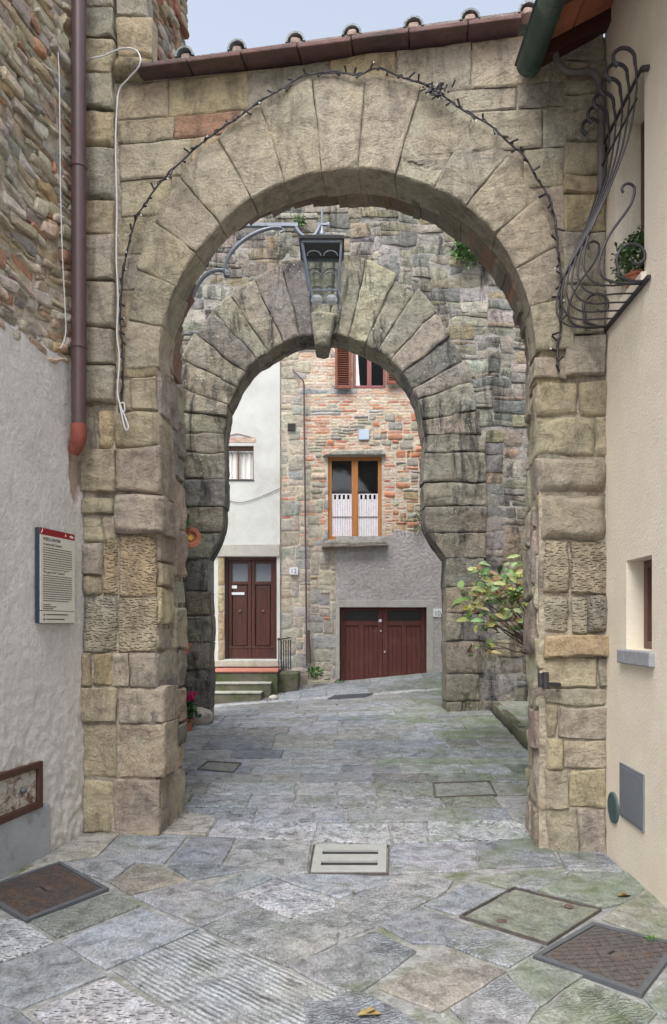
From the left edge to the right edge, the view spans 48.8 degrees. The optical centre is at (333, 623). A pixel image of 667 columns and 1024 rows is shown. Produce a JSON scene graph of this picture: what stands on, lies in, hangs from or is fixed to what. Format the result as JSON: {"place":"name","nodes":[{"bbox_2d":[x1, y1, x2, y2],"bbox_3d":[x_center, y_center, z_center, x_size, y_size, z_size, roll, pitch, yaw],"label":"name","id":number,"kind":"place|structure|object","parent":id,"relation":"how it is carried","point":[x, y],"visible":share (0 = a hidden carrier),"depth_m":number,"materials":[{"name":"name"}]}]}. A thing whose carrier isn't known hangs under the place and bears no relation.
{"place":"outdoors","nodes":[
{"label":"outdoors","id":0,"kind":"place"},
{"bbox_2d":[269,695,278,699],"bbox_3d":[-1.087,1.342,13.401,0.190,0.110,0.101,0,0,0],"label":"loose stone","id":1,"kind":"object","parent":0,"point":[273,697],"visible":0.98,"depth_m":13.36,"materials":[{"name":"white stone"}]},
{"bbox_2d":[0,672,666,1023],"bbox_3d":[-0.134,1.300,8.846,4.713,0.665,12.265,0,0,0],"label":"paving","id":2,"kind":"structure","parent":0,"point":[195,975],"depth_m":4.39,"materials":[{"name":"stone"}]},
{"bbox_2d":[0,861,108,922],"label":"manhole cover","id":3,"kind":"object","parent":2,"relation":"on","point":[27,897],"visible":1,"depth_m":4.40,"materials":[{"name":"brown metal"}]},
{"bbox_2d":[0,0,188,879],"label":"house","id":4,"kind":"structure","parent":2,"relation":"on","point":[41,762],"depth_m":5.08,"materials":[{"name":"stone"}]},
{"bbox_2d":[35,527,74,622],"bbox_3d":[-1.978,-0.334,5.244,0.043,0.660,0.440,0,0,11],"label":"information sign","id":5,"kind":"object","parent":4,"relation":"attached to","point":[54,576],"visible":1,"depth_m":5.19,"materials":[{"name":"white metal"}]},
{"bbox_2d":[57,52,65,348],"bbox_3d":[-1.944,-3.004,5.266,0.008,2.099,0.114,0,0,11],"label":"thin cable","id":6,"kind":"object","parent":4,"relation":"attached to","point":[60,199],"visible":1,"depth_m":5.25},
{"bbox_2d":[69,0,86,455],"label":"drainpipe","id":7,"kind":"object","parent":4,"relation":"attached to","point":[78,347],"visible":1,"depth_m":5.39,"materials":[{"name":"metal"}]},
{"bbox_2d":[182,685,192,726],"bbox_3d":[-1.993,1.117,9.900,0.200,0.566,0.200,0,0,0],"label":"plant stand","id":8,"kind":"object","parent":2,"relation":"on","point":[188,686],"visible":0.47,"depth_m":9.84,"materials":[{"name":"metal"}]},
{"bbox_2d":[183,629,194,691],"bbox_3d":[-1.987,0.508,9.895,0.270,0.976,0.268,0,0,17],"label":"wall pot","id":9,"kind":"object","parent":8,"relation":"on","point":[187,650],"depth_m":9.88,"materials":[{"name":"ceramic"}]},
{"bbox_2d":[184,691,201,730],"bbox_3d":[-1.917,1.145,9.693,0.325,0.525,0.348,0,0,0],"label":"cyclamen pot","id":10,"kind":"object","parent":2,"relation":"on","point":[191,709],"visible":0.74,"depth_m":9.65,"materials":[{"name":"ceramic"}]},
{"bbox_2d":[188,707,214,724],"bbox_3d":[-1.873,1.296,10.228,0.445,0.283,0.366,0,0,0],"label":"boulder","id":11,"kind":"object","parent":2,"relation":"on","point":[207,717],"visible":0.48,"depth_m":10.10,"materials":[{"name":"stone"}]},
{"bbox_2d":[197,761,241,772],"bbox_3d":[-1.196,1.515,7.761,0.416,0.056,0.469,0,0,6],"label":"stone inspection cover","id":12,"kind":"object","parent":2,"relation":"on","point":[221,766],"visible":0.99,"depth_m":7.77,"materials":[{"name":"stone"}]},
{"bbox_2d":[214,361,299,703],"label":"white house","id":13,"kind":"structure","parent":2,"relation":"on","point":[247,586],"depth_m":14.97,"materials":[{"name":"paint"}]},
{"bbox_2d":[229,447,253,479],"bbox_3d":[-1.996,-3.280,15.099,0.743,0.691,0.098,0,0,0],"label":"window","id":14,"kind":"structure","parent":13,"relation":"in","point":[241,459],"depth_m":15.12,"materials":[{"name":"white fabric"}]},
{"bbox_2d":[225,557,276,658],"bbox_3d":[-1.689,-0.326,15.180,1.070,2.087,0.160,0,0,0],"label":"door","id":15,"kind":"structure","parent":13,"relation":"in","point":[250,582],"depth_m":15.15,"materials":[{"name":"brown wood"}]},
{"bbox_2d":[277,637,290,671],"bbox_3d":[-0.953,0.583,14.393,0.048,0.655,0.757,0,0,15],"label":"step railing","id":16,"kind":"object","parent":13,"relation":"on","point":[278,639],"visible":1,"depth_m":14.32,"materials":[{"name":"metal"}]},
{"bbox_2d":[306,666,324,680],"bbox_3d":[-0.361,0.980,14.615,0.393,0.306,0.356,0,0,0],"label":"ground weed","id":17,"kind":"object","parent":2,"relation":"on","point":[313,670],"visible":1,"depth_m":14.59,"materials":[{"name":"green plant"}]},
{"bbox_2d":[79,0,608,853],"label":"stone gateway","id":18,"kind":"object","parent":2,"relation":"on","point":[375,138],"visible":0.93,"depth_m":5.45,"materials":[{"name":"stone"}]},
{"bbox_2d":[86,47,140,430],"bbox_3d":[-1.632,-2.868,5.516,0.479,2.834,0.083,0,0,17],"label":"white cable","id":19,"kind":"object","parent":18,"relation":"hanging from","point":[122,84],"visible":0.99,"depth_m":5.53,"materials":[{"name":"white plastic"}]},
{"bbox_2d":[118,61,566,402],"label":"string lights","id":20,"kind":"object","parent":18,"relation":"attached to","point":[431,90],"visible":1,"depth_m":5.28,"materials":[{"name":"black plastic"}]},
{"bbox_2d":[538,672,560,688],"bbox_3d":[1.514,0.390,5.131,0.181,0.115,0.069,0,0,-21],"label":"gate hinge","id":21,"kind":"object","parent":18,"relation":"attached to","point":[543,681],"visible":1,"depth_m":5.10,"materials":[{"name":"metal"}]},
{"bbox_2d":[308,844,388,875],"bbox_3d":[0.121,1.606,5.024,0.566,0.028,0.605,0,0,0],"label":"slot drain","id":22,"kind":"object","parent":2,"relation":"on","point":[357,859],"visible":0.98,"depth_m":4.97,"materials":[{"name":"stone"}]},
{"bbox_2d":[327,693,372,699],"bbox_3d":[0.304,1.275,13.007,0.746,0.089,0.454,0,0,11],"label":"drain grate","id":23,"kind":"object","parent":2,"relation":"on","point":[346,696],"visible":1,"depth_m":12.95,"materials":[{"name":"grey metal"}]},
{"bbox_2d":[182,204,528,714],"bbox_3d":[0.342,-2.608,10.670,5.554,9.016,0.719,0,0,0],"label":"gateway","id":24,"kind":"object","parent":2,"relation":"on","point":[422,318],"visible":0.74,"depth_m":10.46,"materials":[{"name":"stone"}]},
{"bbox_2d":[184,527,200,547],"bbox_3d":[-1.969,-1.192,10.143,0.290,0.290,0.045,0,0,-27],"label":"terracotta plate","id":25,"kind":"object","parent":24,"relation":"attached to","point":[194,537],"visible":0.84,"depth_m":10.15,"materials":[{"name":"orange ceramic"}]},
{"bbox_2d":[290,215,306,227],"bbox_3d":[-0.497,-5.687,10.406,0.231,0.196,0.168,0,0,0],"label":"wall weed","id":26,"kind":"object","parent":24,"relation":"attached to","point":[302,222],"depth_m":10.38,"materials":[{"name":"green plant"}]},
{"bbox_2d":[450,240,480,269],"bbox_3d":[1.955,-5.251,10.358,0.625,0.583,0.378,0,0,0],"label":"wall fern","id":27,"kind":"object","parent":24,"relation":"attached to","point":[461,247],"depth_m":10.35,"materials":[{"name":"green plant"}]},
{"bbox_2d":[280,348,441,684],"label":"brick house","id":28,"kind":"structure","parent":2,"relation":"on","point":[374,567],"depth_m":15.02,"materials":[{"name":"stone"}]},
{"bbox_2d":[288,423,294,430],"bbox_3d":[-0.854,-4.011,14.988,0.156,0.144,0.045,0,0,0],"label":"iron vent","id":29,"kind":"object","parent":28,"relation":"attached to","point":[291,427],"visible":1,"depth_m":14.96,"materials":[{"name":"grey metal"}]},
{"bbox_2d":[290,567,297,574],"bbox_3d":[-0.809,-1.076,14.963,0.170,0.144,0.033,0,0,0],"label":"house number","id":30,"kind":"object","parent":28,"relation":"attached to","point":[293,570],"visible":1,"depth_m":14.95,"materials":[{"name":"white ceramic"}]},
{"bbox_2d":[292,369,310,665],"bbox_3d":[-0.646,-2.171,14.929,0.401,6.037,0.066,0,0,7],"label":"rainwater pipe","id":31,"kind":"object","parent":28,"relation":"attached to","point":[308,656],"visible":1,"depth_m":14.91,"materials":[{"name":"brown metal"}]},
{"bbox_2d":[328,457,381,539],"bbox_3d":[0.437,-2.570,15.088,1.096,1.696,0.065,0,0,0],"label":"window","id":32,"kind":"structure","parent":28,"relation":"in","point":[354,483],"depth_m":15.08,"materials":[{"name":"brown wood"}]},
{"bbox_2d":[359,429,368,439],"bbox_3d":[0.620,-3.861,15.000,0.209,0.209,0.040,0,0,0],"label":"wall plaque","id":33,"kind":"object","parent":28,"relation":"attached to","point":[363,434],"depth_m":14.98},
{"bbox_2d":[353,353,385,387],"bbox_3d":[0.730,-5.407,15.045,0.665,1.187,0.070,0,0,0],"label":"upper window","id":34,"kind":"structure","parent":28,"relation":"in","point":[366,374],"depth_m":15.05,"materials":[{"name":"clear glass"}]},
{"bbox_2d":[340,608,425,680],"bbox_3d":[1.011,0.505,15.138,1.774,1.689,0.125,0,0,0],"label":"garage door","id":35,"kind":"structure","parent":28,"relation":"in","point":[375,642],"depth_m":15.13,"materials":[{"name":"red wood"}]},
{"bbox_2d":[412,511,421,533],"bbox_3d":[1.711,-2.041,14.845,0.264,0.476,0.254,0,0,0],"label":"wall weed","id":36,"kind":"object","parent":28,"relation":"attached to","point":[417,517],"depth_m":14.84,"materials":[{"name":"green plant"}]},
{"bbox_2d":[433,609,441,616],"bbox_3d":[2.113,-0.228,14.963,0.170,0.170,0.033,0,0,0],"label":"house number","id":37,"kind":"object","parent":28,"relation":"attached to","point":[437,612],"visible":0.98,"depth_m":14.95,"materials":[{"name":"white ceramic"}]},
{"bbox_2d":[357,1007,379,1014],"bbox_3d":[0.149,1.591,3.013,0.107,0.025,0.067,0,0,0],"label":"fallen leaf","id":38,"kind":"object","parent":2,"relation":"on","point":[369,1011],"visible":1,"depth_m":3.02,"materials":[{"name":"yellow plant"}]},
{"bbox_2d":[432,780,496,798],"bbox_3d":[1.214,1.552,6.882,0.622,0.058,0.583,0,0,0],"label":"stone inspection cover","id":39,"kind":"object","parent":2,"relation":"on","point":[462,788],"visible":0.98,"depth_m":6.86,"materials":[{"name":"stone"}]},
{"bbox_2d":[491,701,528,749],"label":"raised platform","id":40,"kind":"structure","parent":2,"relation":"on","point":[512,716],"depth_m":9.60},
{"bbox_2d":[452,547,527,656],"bbox_3d":[2.082,0.202,8.490,1.379,2.192,0.886,0,0,0],"label":"hydrangea shrub","id":41,"kind":"object","parent":40,"relation":"on","point":[496,582],"visible":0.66,"depth_m":8.40,"materials":[{"name":"green plant"}]},
{"bbox_2d":[459,886,601,945],"bbox_3d":[1.099,1.613,4.085,0.535,0.038,0.628,0,0,43],"label":"stone inspection cover","id":42,"kind":"object","parent":2,"relation":"on","point":[542,918],"visible":0.98,"depth_m":4.05,"materials":[{"name":"stone"}]},
{"bbox_2d":[514,0,666,908],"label":"house","id":43,"kind":"structure","parent":2,"relation":"on","point":[636,579],"depth_m":4.68,"materials":[{"name":"beige paint"}]},
{"bbox_2d":[555,46,650,332],"bbox_3d":[1.725,-2.777,4.771,0.422,1.458,0.820,0,0,0],"label":"window grille","id":44,"kind":"object","parent":43,"relation":"attached to","point":[591,220],"depth_m":4.71,"materials":[{"name":"metal"}]},
{"bbox_2d":[609,225,643,288],"bbox_3d":[2.009,-2.345,4.789,0.465,0.421,0.420,0,0,-30],"label":"potted plant","id":45,"kind":"object","parent":43,"relation":"on","point":[627,253],"visible":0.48,"depth_m":4.73,"materials":[{"name":"green plant"}]},
{"bbox_2d":[641,120,643,231],"bbox_3d":[2.094,-2.740,4.723,0.050,1.280,0.520,0,0,2],"label":"window","id":46,"kind":"structure","parent":43,"relation":"in","point":[642,125],"depth_m":4.95,"materials":[{"name":"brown wood"}]},
{"bbox_2d":[644,559,651,648],"bbox_3d":[2.047,-0.125,4.560,0.090,0.566,0.420,0,0,2],"label":"small window","id":47,"kind":"structure","parent":43,"relation":"in","point":[647,564],"depth_m":4.71,"materials":[{"name":"brown wood"}]},
{"bbox_2d":[533,922,666,998],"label":"manhole cover","id":48,"kind":"object","parent":2,"relation":"on","point":[632,963],"visible":1,"depth_m":3.53,"materials":[{"name":"brown metal"}]},
{"bbox_2d":[645,934,657,941],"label":"moss tuft","id":49,"kind":"object","parent":48,"relation":"on","point":[652,936],"visible":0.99,"depth_m":3.72,"materials":[{"name":"green plant"}]},
{"bbox_3d":[-2.347,-0.600,8.372,0.346,4.800,4.255,0,0,0],"label":"court wall","id":50,"kind":"object","parent":2,"relation":"on","visible":0},
{"bbox_2d":[184,501,193,581],"bbox_3d":[-2.015,-1.141,10.133,0.200,1.133,0.163,0,0,0],"label":"trailing vine","id":51,"kind":"object","parent":50,"relation":"attached to","point":[187,520],"visible":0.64,"depth_m":10.13,"materials":[{"name":"green plant"}]},
{"bbox_2d":[192,222,329,297],"bbox_3d":[-1.117,-3.459,7.000,2.167,0.727,0.040,0,0,0],"label":"lantern bracket","id":52,"kind":"object","parent":50,"relation":"attached to","point":[264,227],"visible":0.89,"depth_m":6.98,"materials":[{"name":"grey metal"}]},
{"bbox_2d":[299,207,343,309],"bbox_3d":[-0.110,-3.505,7.000,0.419,0.920,0.419,0,0,0],"label":"street lantern","id":53,"kind":"object","parent":52,"relation":"hanging from","point":[321,246],"visible":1,"depth_m":6.95,"materials":[{"name":"grey paint"}]},
{"bbox_2d":[185,0,604,55],"label":"sky","id":54,"kind":"structure","parent":0,"point":[212,24],"materials":[{"name":"blue"}]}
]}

